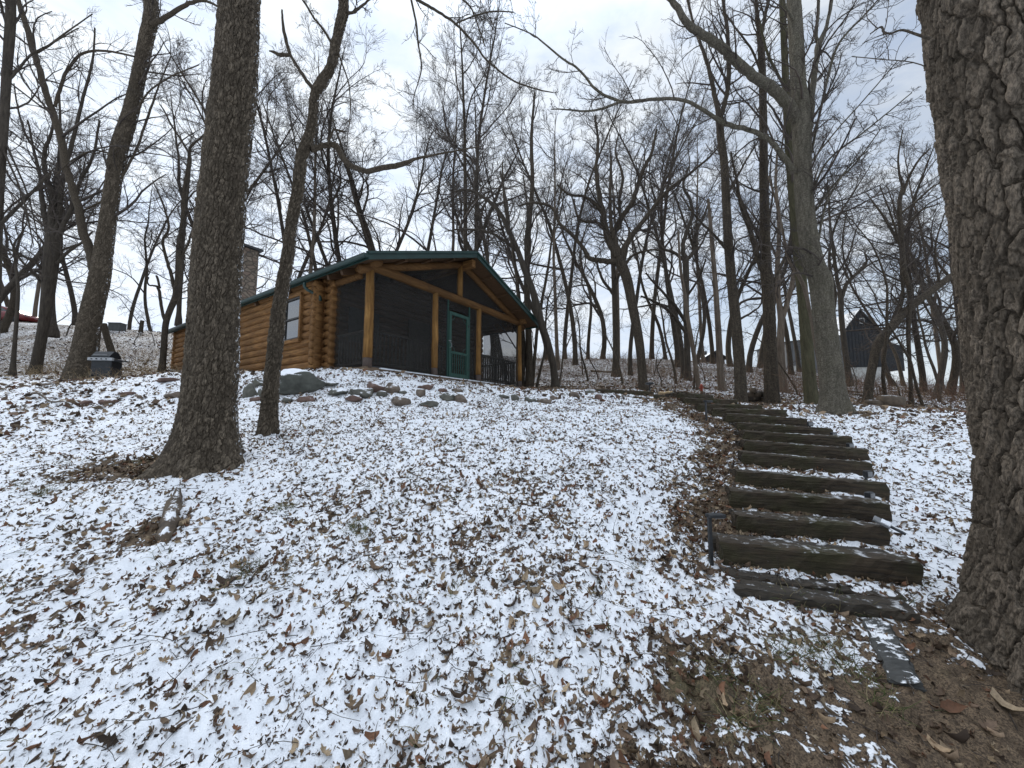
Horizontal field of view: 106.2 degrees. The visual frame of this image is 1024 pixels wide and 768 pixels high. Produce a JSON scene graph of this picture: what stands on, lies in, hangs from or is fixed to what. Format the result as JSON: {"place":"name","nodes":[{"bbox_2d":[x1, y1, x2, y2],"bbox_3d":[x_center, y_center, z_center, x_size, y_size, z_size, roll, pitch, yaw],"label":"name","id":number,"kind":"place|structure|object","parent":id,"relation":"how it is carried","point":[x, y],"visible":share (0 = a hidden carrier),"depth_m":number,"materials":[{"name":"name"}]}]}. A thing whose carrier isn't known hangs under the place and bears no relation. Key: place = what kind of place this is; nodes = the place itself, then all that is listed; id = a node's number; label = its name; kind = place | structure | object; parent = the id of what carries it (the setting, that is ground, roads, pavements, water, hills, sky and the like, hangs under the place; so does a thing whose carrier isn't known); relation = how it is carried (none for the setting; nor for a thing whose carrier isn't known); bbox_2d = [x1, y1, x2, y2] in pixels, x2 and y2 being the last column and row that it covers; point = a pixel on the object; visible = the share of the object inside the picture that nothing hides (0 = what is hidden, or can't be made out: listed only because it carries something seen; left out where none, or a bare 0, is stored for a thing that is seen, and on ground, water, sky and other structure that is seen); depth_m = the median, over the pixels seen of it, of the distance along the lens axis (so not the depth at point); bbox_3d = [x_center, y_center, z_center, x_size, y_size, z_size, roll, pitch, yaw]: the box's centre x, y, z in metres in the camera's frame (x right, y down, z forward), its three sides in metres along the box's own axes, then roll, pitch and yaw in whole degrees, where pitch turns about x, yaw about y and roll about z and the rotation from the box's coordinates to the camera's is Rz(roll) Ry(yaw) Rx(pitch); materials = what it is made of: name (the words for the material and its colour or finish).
{"place":"outdoors","nodes":[
{"label":"outdoors","id":0,"kind":"place"},
{"bbox_2d":[0,0,958,385],"label":"sky","id":1,"kind":"structure","parent":0,"point":[557,18],"materials":[{"name":"white"}]},
{"bbox_2d":[0,322,1023,767],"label":"ground","id":2,"kind":"structure","parent":0,"point":[802,750],"depth_m":2.45,"materials":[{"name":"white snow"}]},
{"bbox_2d":[0,126,39,332],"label":"bare tree","id":3,"kind":"object","parent":2,"relation":"on","point":[10,313],"visible":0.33,"depth_m":26.43,"materials":[{"name":"brown plant"}]},
{"bbox_2d":[3,208,48,375],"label":"crooked sapling","id":4,"kind":"object","parent":2,"relation":"on","point":[13,365],"visible":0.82,"depth_m":13.84,"materials":[{"name":"brown plant"}]},
{"bbox_2d":[0,0,86,330],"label":"edge tree","id":5,"kind":"object","parent":2,"relation":"on","point":[8,38],"visible":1,"depth_m":9.72,"materials":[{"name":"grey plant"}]},
{"bbox_2d":[3,87,95,337],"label":"tree","id":6,"kind":"object","parent":2,"relation":"on","point":[54,331],"visible":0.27,"depth_m":25.13,"materials":[{"name":"brown plant"}]},
{"bbox_2d":[2,94,109,325],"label":"bare tree","id":7,"kind":"object","parent":2,"relation":"on","point":[70,288],"visible":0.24,"depth_m":32.29,"materials":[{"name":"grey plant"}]},
{"bbox_2d":[3,6,158,373],"bbox_3d":[-18.970,-8.246,16.147,5.556,16.611,4.131,0,-5,0],"label":"branching maple","id":8,"kind":"object","parent":2,"relation":"on","point":[50,264],"visible":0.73,"depth_m":15.60,"materials":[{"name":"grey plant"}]},
{"bbox_2d":[1,91,161,330],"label":"bare tree","id":9,"kind":"object","parent":2,"relation":"on","point":[24,274],"visible":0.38,"depth_m":26.76,"materials":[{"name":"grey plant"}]},
{"bbox_2d":[14,350,181,380],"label":"undergrowth","id":10,"kind":"object","parent":2,"relation":"on","point":[127,368],"visible":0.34,"depth_m":13.98,"materials":[{"name":"brown plant"}]},
{"bbox_2d":[87,351,128,376],"bbox_3d":[-12.855,-0.606,12.276,0.864,0.862,0.528,1,-5,-7],"label":"grill","id":11,"kind":"object","parent":2,"relation":"on","point":[104,362],"visible":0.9,"depth_m":12.13,"materials":[{"name":"black metal"}]},
{"bbox_2d":[0,0,216,379],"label":"leaning elm","id":12,"kind":"object","parent":2,"relation":"on","point":[86,338],"visible":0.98,"depth_m":13.22,"materials":[{"name":"brown plant"}]},
{"bbox_2d":[68,165,186,330],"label":"bare tree","id":13,"kind":"object","parent":2,"relation":"on","point":[149,261],"visible":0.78,"depth_m":35.66,"materials":[{"name":"brown plant"}]},
{"bbox_2d":[121,91,203,371],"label":"split tree","id":14,"kind":"object","parent":2,"relation":"on","point":[176,284],"visible":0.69,"depth_m":15.06,"materials":[{"name":"brown plant"}]},
{"bbox_2d":[156,487,182,544],"bbox_3d":[-2.884,1.108,3.260,0.140,0.341,0.882,4,-7,-35],"label":"split log","id":15,"kind":"object","parent":2,"relation":"on","point":[170,518],"visible":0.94,"depth_m":3.17,"materials":[{"name":"brown wood"}]},
{"bbox_2d":[88,49,273,268],"bbox_3d":[-20.640,-10.413,25.779,7.901,17.514,10.834,3,-6,-25],"label":"bare tree","id":16,"kind":"object","parent":2,"relation":"on","point":[180,191],"visible":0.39,"depth_m":23.40,"materials":[{"name":"brown plant"}]},
{"bbox_2d":[79,0,295,188],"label":"bare tree","id":17,"kind":"object","parent":2,"relation":"on","point":[189,85],"visible":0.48,"depth_m":21.10,"materials":[{"name":"brown plant"}]},
{"bbox_2d":[136,0,260,479],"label":"walnut tree","id":18,"kind":"object","parent":2,"relation":"on","point":[204,435],"visible":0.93,"depth_m":4.35,"materials":[{"name":"brown plant"}]},
{"bbox_2d":[153,34,279,210],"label":"bare tree","id":19,"kind":"object","parent":2,"relation":"on","point":[201,99],"visible":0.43,"depth_m":31.52,"materials":[{"name":"brown plant"}]},
{"bbox_2d":[189,86,319,279],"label":"bare tree","id":20,"kind":"object","parent":2,"relation":"on","point":[251,187],"visible":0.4,"depth_m":26.19,"materials":[{"name":"brown plant"}]},
{"bbox_2d":[197,1,312,280],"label":"bare tree","id":21,"kind":"object","parent":2,"relation":"on","point":[276,189],"visible":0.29,"depth_m":29.34,"materials":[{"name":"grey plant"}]},
{"bbox_2d":[166,59,343,271],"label":"bare tree","id":22,"kind":"object","parent":2,"relation":"on","point":[307,234],"visible":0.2,"depth_m":34.91,"materials":[{"name":"brown plant"}]},
{"bbox_2d":[279,368,325,394],"bbox_3d":[-4.280,-0.030,7.699,1.032,0.565,0.597,2,-6,-17],"label":"boulder","id":23,"kind":"object","parent":2,"relation":"on","point":[295,381],"visible":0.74,"depth_m":7.51,"materials":[{"name":"grey stone"}]},
{"bbox_2d":[256,6,368,273],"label":"bare tree","id":24,"kind":"object","parent":2,"relation":"on","point":[314,217],"visible":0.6,"depth_m":26.77,"materials":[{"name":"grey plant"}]},
{"bbox_2d":[245,12,391,289],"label":"bare tree","id":25,"kind":"object","parent":2,"relation":"on","point":[332,217],"visible":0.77,"depth_m":25.81,"materials":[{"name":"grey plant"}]},
{"bbox_2d":[253,62,389,266],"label":"bare tree","id":26,"kind":"object","parent":2,"relation":"on","point":[324,258],"visible":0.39,"depth_m":30.34,"materials":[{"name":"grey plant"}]},
{"bbox_2d":[248,86,408,250],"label":"bare tree","id":27,"kind":"object","parent":2,"relation":"on","point":[356,201],"visible":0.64,"depth_m":26.95,"materials":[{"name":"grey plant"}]},
{"bbox_2d":[257,54,418,272],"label":"bare tree","id":28,"kind":"object","parent":2,"relation":"on","point":[366,226],"visible":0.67,"depth_m":27.23,"materials":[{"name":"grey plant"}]},
{"bbox_2d":[168,244,538,386],"bbox_3d":[-6.774,-2.707,15.795,13.762,6.580,8.020,-4,-6,34],"label":"log cabin","id":29,"kind":"object","parent":2,"relation":"on","point":[464,315],"visible":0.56,"depth_m":10.91,"materials":[{"name":"brown wood"}]},
{"bbox_2d":[284,292,304,344],"bbox_3d":[-6.123,-1.801,10.761,1.030,1.380,0.160,-4,-6,34],"label":"window","id":30,"kind":"structure","parent":29,"relation":"in","point":[294,312],"depth_m":10.68,"materials":[{"name":"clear glass"}]},
{"bbox_2d":[448,311,468,378],"bbox_3d":[-1.646,-1.195,12.024,0.103,2.040,0.932,-4,-6,34],"label":"screen door","id":31,"kind":"structure","parent":29,"relation":"in","point":[458,337],"depth_m":12.04,"materials":[{"name":"green paint"}]},
{"bbox_2d":[255,0,558,435],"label":"crooked tree","id":32,"kind":"object","parent":2,"relation":"on","point":[268,422],"visible":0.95,"depth_m":5.82,"materials":[{"name":"brown plant"}]},
{"bbox_2d":[364,73,482,250],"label":"bare tree","id":33,"kind":"object","parent":2,"relation":"on","point":[417,193],"visible":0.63,"depth_m":37.71,"materials":[{"name":"brown plant"}]},
{"bbox_2d":[406,32,487,250],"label":"bare tree","id":34,"kind":"object","parent":2,"relation":"on","point":[453,170],"visible":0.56,"depth_m":33.62,"materials":[{"name":"brown plant"}]},
{"bbox_2d":[395,127,511,265],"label":"bare tree","id":35,"kind":"object","parent":2,"relation":"on","point":[456,224],"visible":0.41,"depth_m":31.24,"materials":[{"name":"brown plant"}]},
{"bbox_2d":[386,0,543,250],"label":"bare tree","id":36,"kind":"object","parent":2,"relation":"on","point":[465,173],"visible":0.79,"depth_m":23.36,"materials":[{"name":"brown plant"}]},
{"bbox_2d":[330,84,599,314],"bbox_3d":[-2.779,-13.733,29.193,20.372,24.475,9.148,4,-6,-33],"label":"bare tree","id":37,"kind":"object","parent":2,"relation":"on","point":[484,227],"visible":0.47,"depth_m":30.25,"materials":[{"name":"brown plant"}]},
{"bbox_2d":[383,0,556,247],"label":"bare tree","id":38,"kind":"object","parent":2,"relation":"on","point":[469,116],"visible":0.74,"depth_m":30.70,"materials":[{"name":"brown plant"}]},
{"bbox_2d":[0,325,967,436],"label":"fallen leaves","id":39,"kind":"object","parent":2,"relation":"on","point":[17,424],"visible":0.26,"depth_m":9.44,"materials":[{"name":"brown plant"}]},
{"bbox_2d":[433,33,544,267],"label":"bare tree","id":40,"kind":"object","parent":2,"relation":"on","point":[486,248],"visible":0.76,"depth_m":23.03,"materials":[{"name":"brown plant"}]},
{"bbox_2d":[435,162,559,387],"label":"bowed tree","id":41,"kind":"object","parent":2,"relation":"on","point":[515,247],"visible":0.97,"depth_m":14.94,"materials":[{"name":"brown plant"}]},
{"bbox_2d":[436,107,578,359],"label":"bare tree","id":42,"kind":"object","parent":2,"relation":"on","point":[521,283],"visible":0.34,"depth_m":34.16,"materials":[{"name":"brown plant"}]},
{"bbox_2d":[0,367,1023,767],"bbox_3d":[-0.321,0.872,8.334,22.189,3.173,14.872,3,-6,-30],"label":"fallen leaves","id":43,"kind":"object","parent":2,"relation":"on","point":[510,711],"visible":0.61,"depth_m":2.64,"materials":[{"name":"brown plant"}]},
{"bbox_2d":[0,506,1023,767],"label":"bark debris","id":44,"kind":"object","parent":2,"relation":"on","point":[498,664],"visible":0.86,"depth_m":1.96,"materials":[{"name":"brown plant"}]},
{"bbox_2d":[463,78,576,386],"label":"tree","id":45,"kind":"object","parent":2,"relation":"on","point":[529,354],"visible":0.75,"depth_m":16.13,"materials":[{"name":"brown plant"}]},
{"bbox_2d":[453,64,593,364],"bbox_3d":[1.104,-13.130,29.440,10.885,23.874,8.991,-1,-6,12],"label":"bare tree","id":46,"kind":"object","parent":2,"relation":"on","point":[575,353],"visible":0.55,"depth_m":30.27,"materials":[{"name":"brown plant"}]},
{"bbox_2d":[510,61,602,369],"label":"bare tree","id":47,"kind":"object","parent":2,"relation":"on","point":[557,358],"visible":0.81,"depth_m":28.98,"materials":[{"name":"brown plant"}]},
{"bbox_2d":[514,175,606,358],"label":"bare tree","id":48,"kind":"object","parent":2,"relation":"on","point":[597,304],"visible":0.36,"depth_m":36.82,"materials":[{"name":"brown plant"}]},
{"bbox_2d":[541,50,655,358],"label":"bare tree","id":49,"kind":"object","parent":2,"relation":"on","point":[581,208],"visible":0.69,"depth_m":35.89,"materials":[{"name":"brown plant"}]},
{"bbox_2d":[565,83,653,358],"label":"bare tree","id":50,"kind":"object","parent":2,"relation":"on","point":[616,172],"visible":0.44,"depth_m":39.02,"materials":[{"name":"brown plant"}]},
{"bbox_2d":[581,144,643,376],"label":"dark slope tree","id":51,"kind":"object","parent":2,"relation":"on","point":[613,289],"visible":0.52,"depth_m":23.40,"materials":[{"name":"brown plant"}]},
{"bbox_2d":[517,107,734,390],"bbox_3d":[4.072,-4.626,13.328,7.899,10.420,3.008,0,-5,0],"label":"gnarled oak","id":52,"kind":"object","parent":2,"relation":"on","point":[619,261],"visible":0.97,"depth_m":13.02,"materials":[{"name":"brown plant"}]},
{"bbox_2d":[588,71,683,377],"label":"bare tree","id":53,"kind":"object","parent":2,"relation":"on","point":[680,340],"visible":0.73,"depth_m":22.30,"materials":[{"name":"brown plant"}]},
{"bbox_2d":[582,0,720,358],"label":"bare tree","id":54,"kind":"object","parent":2,"relation":"on","point":[652,331],"visible":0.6,"depth_m":35.08,"materials":[{"name":"brown plant"}]},
{"bbox_2d":[598,83,732,367],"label":"bare tree","id":55,"kind":"object","parent":2,"relation":"on","point":[674,330],"visible":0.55,"depth_m":26.92,"materials":[{"name":"brown plant"}]},
{"bbox_2d":[617,79,722,375],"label":"bare tree","id":56,"kind":"object","parent":2,"relation":"on","point":[631,336],"visible":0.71,"depth_m":24.36,"materials":[{"name":"brown plant"}]},
{"bbox_2d":[635,162,718,380],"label":"twisted oak","id":57,"kind":"object","parent":2,"relation":"on","point":[687,355],"visible":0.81,"depth_m":20.45,"materials":[{"name":"brown plant"}]},
{"bbox_2d":[630,109,735,363],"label":"bare tree","id":58,"kind":"object","parent":2,"relation":"on","point":[711,345],"visible":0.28,"depth_m":36.18,"materials":[{"name":"brown plant"}]},
{"bbox_2d":[672,226,716,389],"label":"curved stem tree","id":59,"kind":"object","parent":2,"relation":"on","point":[691,340],"visible":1,"depth_m":15.23,"materials":[{"name":"brown plant"}]},
{"bbox_2d":[467,0,928,414],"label":"forked tree","id":60,"kind":"object","parent":2,"relation":"on","point":[798,105],"visible":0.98,"depth_m":8.09,"materials":[{"name":"grey plant"}]},
{"bbox_2d":[684,197,727,390],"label":"broken tree","id":61,"kind":"object","parent":2,"relation":"on","point":[719,348],"visible":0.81,"depth_m":15.31,"materials":[{"name":"brown plant"}]},
{"bbox_2d":[655,85,758,361],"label":"bare tree","id":62,"kind":"object","parent":2,"relation":"on","point":[699,297],"visible":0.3,"depth_m":42.11,"materials":[{"name":"brown plant"}]},
{"bbox_2d":[664,191,788,361],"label":"bare tree","id":63,"kind":"object","parent":2,"relation":"on","point":[703,313],"visible":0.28,"depth_m":35.23,"materials":[{"name":"brown plant"}]},
{"bbox_2d":[669,0,810,402],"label":"straight tree","id":64,"kind":"object","parent":2,"relation":"on","point":[740,380],"visible":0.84,"depth_m":10.80,"materials":[{"name":"brown plant"}]},
{"bbox_2d":[529,350,967,408],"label":"undergrowth","id":65,"kind":"object","parent":2,"relation":"on","point":[752,376],"visible":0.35,"depth_m":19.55,"materials":[{"name":"brown plant"}]},
{"bbox_2d":[708,0,794,403],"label":"twin stem tree","id":66,"kind":"object","parent":2,"relation":"on","point":[771,391],"visible":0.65,"depth_m":10.97,"materials":[{"name":"brown plant"}]},
{"bbox_2d":[690,98,815,374],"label":"bare tree","id":67,"kind":"object","parent":2,"relation":"on","point":[788,345],"visible":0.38,"depth_m":32.35,"materials":[{"name":"brown plant"}]},
{"bbox_2d":[722,413,807,426],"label":"timber step","id":68,"kind":"object","parent":2,"relation":"on","point":[740,417],"visible":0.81,"depth_m":6.49,"materials":[{"name":"brown wood"}]},
{"bbox_2d":[746,135,796,392],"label":"forked grey tree","id":69,"kind":"object","parent":2,"relation":"on","point":[781,314],"visible":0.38,"depth_m":15.31,"materials":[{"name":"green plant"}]},
{"bbox_2d":[742,165,819,392],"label":"leaning pale tree","id":70,"kind":"object","parent":2,"relation":"on","point":[802,283],"visible":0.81,"depth_m":8.91,"materials":[{"name":"brown plant"}]},
{"bbox_2d":[730,422,832,434],"bbox_3d":[4.271,0.742,6.165,1.358,0.260,0.372,-1,-5,10],"label":"timber step","id":71,"kind":"object","parent":2,"relation":"on","point":[779,428],"visible":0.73,"depth_m":6.01,"materials":[{"name":"brown wood"}]},
{"bbox_2d":[717,137,849,366],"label":"bare tree","id":72,"kind":"object","parent":2,"relation":"on","point":[729,360],"visible":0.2,"depth_m":33.98,"materials":[{"name":"brown plant"}]},
{"bbox_2d":[734,430,852,446],"bbox_3d":[4.117,0.805,5.700,1.439,0.245,0.372,-1,-5,11],"label":"timber step","id":73,"kind":"object","parent":2,"relation":"on","point":[823,440],"visible":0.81,"depth_m":5.53,"materials":[{"name":"brown wood"}]},
{"bbox_2d":[749,0,848,403],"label":"mossy tree","id":74,"kind":"object","parent":2,"relation":"on","point":[810,388],"visible":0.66,"depth_m":10.10,"materials":[{"name":"brown plant"}]},
{"bbox_2d":[735,439,869,460],"bbox_3d":[3.864,0.886,5.212,1.453,0.260,0.376,-1,-6,12],"label":"timber step","id":75,"kind":"object","parent":2,"relation":"on","point":[844,453],"visible":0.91,"depth_m":5.04,"materials":[{"name":"brown wood"}]},
{"bbox_2d":[737,450,874,475],"bbox_3d":[3.536,0.967,4.748,1.367,0.278,0.375,-1,-6,13],"label":"timber step","id":76,"kind":"object","parent":2,"relation":"on","point":[796,462],"visible":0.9,"depth_m":4.59,"materials":[{"name":"brown wood"}]},
{"bbox_2d":[725,486,891,521],"bbox_3d":[2.777,1.134,3.737,1.291,0.242,0.377,-1,-6,14],"label":"timber step","id":77,"kind":"object","parent":2,"relation":"on","point":[837,505],"visible":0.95,"depth_m":3.57,"materials":[{"name":"brown wood"}]},
{"bbox_2d":[728,468,889,500],"bbox_3d":[3.132,1.058,4.144,1.400,0.285,0.376,-1,-6,14],"label":"timber step","id":78,"kind":"object","parent":2,"relation":"on","point":[796,482],"visible":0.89,"depth_m":3.98,"materials":[{"name":"brown wood"}]},
{"bbox_2d":[728,508,890,545],"bbox_3d":[2.541,1.266,3.375,1.112,0.251,0.380,-1,-6,14],"label":"timber step","id":79,"kind":"object","parent":2,"relation":"on","point":[827,528],"visible":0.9,"depth_m":3.23,"materials":[{"name":"brown wood"}]},
{"bbox_2d":[719,566,906,601],"bbox_3d":[2.042,1.431,2.690,1.072,0.170,0.205,-2,-6,17],"label":"landing timber","id":80,"kind":"object","parent":2,"relation":"on","point":[824,585],"visible":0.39,"depth_m":2.65,"materials":[{"name":"brown wood"}]},
{"bbox_2d":[735,64,893,367],"bbox_3d":[29.425,-16.196,38.716,10.330,30.183,15.314,0,-5,1],"label":"bare tree","id":81,"kind":"object","parent":2,"relation":"on","point":[760,358],"visible":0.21,"depth_m":37.64,"materials":[{"name":"brown plant"}]},
{"bbox_2d":[712,532,923,586],"bbox_3d":[2.218,1.319,2.935,1.267,0.243,0.372,-2,-6,17],"label":"timber step","id":82,"kind":"object","parent":2,"relation":"on","point":[823,559],"visible":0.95,"depth_m":2.79,"materials":[{"name":"brown wood"}]},
{"bbox_2d":[689,109,946,372],"bbox_3d":[20.372,-11.393,28.901,17.825,21.416,8.005,0,-5,-2],"label":"bare tree","id":83,"kind":"object","parent":2,"relation":"on","point":[749,361],"visible":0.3,"depth_m":28.89,"materials":[{"name":"brown plant"}]},
{"bbox_2d":[732,578,920,623],"bbox_3d":[1.985,1.432,2.514,1.006,0.164,0.207,-2,-6,17],"label":"landing timber","id":84,"kind":"object","parent":2,"relation":"on","point":[819,599],"visible":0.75,"depth_m":2.45,"materials":[{"name":"brown wood"}]},
{"bbox_2d":[770,140,923,306],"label":"bare tree","id":85,"kind":"object","parent":2,"relation":"on","point":[829,265],"visible":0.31,"depth_m":30.78,"materials":[{"name":"brown plant"}]},
{"bbox_2d":[799,309,904,379],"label":"barn","id":86,"kind":"structure","parent":2,"relation":"on","point":[858,338],"depth_m":54.60,"materials":[{"name":"grey wood"}]},
{"bbox_2d":[817,178,909,386],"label":"vase shaped tree","id":87,"kind":"object","parent":2,"relation":"on","point":[841,296],"visible":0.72,"depth_m":20.40,"materials":[{"name":"brown plant"}]},
{"bbox_2d":[795,103,951,391],"bbox_3d":[25.483,-8.305,26.270,6.861,18.356,15.279,-2,-6,20],"label":"bare tree","id":88,"kind":"object","parent":2,"relation":"on","point":[921,367],"visible":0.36,"depth_m":24.20,"materials":[{"name":"brown plant"}]},
{"bbox_2d":[798,145,960,394],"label":"bare tree","id":89,"kind":"object","parent":2,"relation":"on","point":[955,363],"visible":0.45,"depth_m":24.65,"materials":[{"name":"brown plant"}]},
{"bbox_2d":[833,238,954,406],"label":"sapling","id":90,"kind":"object","parent":2,"relation":"on","point":[909,360],"visible":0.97,"depth_m":11.34,"materials":[{"name":"brown plant"}]},
{"bbox_2d":[862,618,926,692],"bbox_3d":[2.065,1.468,2.101,0.150,0.169,0.442,-3,-6,28],"label":"plank","id":91,"kind":"object","parent":2,"relation":"on","point":[897,665],"visible":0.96,"depth_m":2.06,"materials":[{"name":"grey wood"}]},
{"bbox_2d":[835,206,956,394],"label":"sapling","id":92,"kind":"object","parent":2,"relation":"on","point":[883,381],"visible":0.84,"depth_m":12.27,"materials":[{"name":"brown plant"}]},
{"bbox_2d":[848,115,945,390],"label":"bare tree","id":93,"kind":"object","parent":2,"relation":"on","point":[938,350],"visible":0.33,"depth_m":34.74,"materials":[{"name":"brown plant"}]},
{"bbox_2d":[843,201,957,400],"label":"leaning tree","id":94,"kind":"object","parent":2,"relation":"on","point":[873,361],"visible":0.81,"depth_m":12.64,"materials":[{"name":"brown plant"}]},
{"bbox_2d":[849,163,958,396],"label":"bare tree","id":95,"kind":"object","parent":2,"relation":"on","point":[942,366],"visible":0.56,"depth_m":20.25,"materials":[{"name":"brown plant"}]},
{"bbox_2d":[877,124,947,404],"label":"slim tree","id":96,"kind":"object","parent":2,"relation":"on","point":[901,242],"visible":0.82,"depth_m":12.85,"materials":[{"name":"brown plant"}]},
{"bbox_2d":[828,0,1023,697],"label":"cottonwood tree","id":97,"kind":"object","parent":2,"relation":"on","point":[973,58],"visible":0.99,"depth_m":2.09,"materials":[{"name":"brown plant"}]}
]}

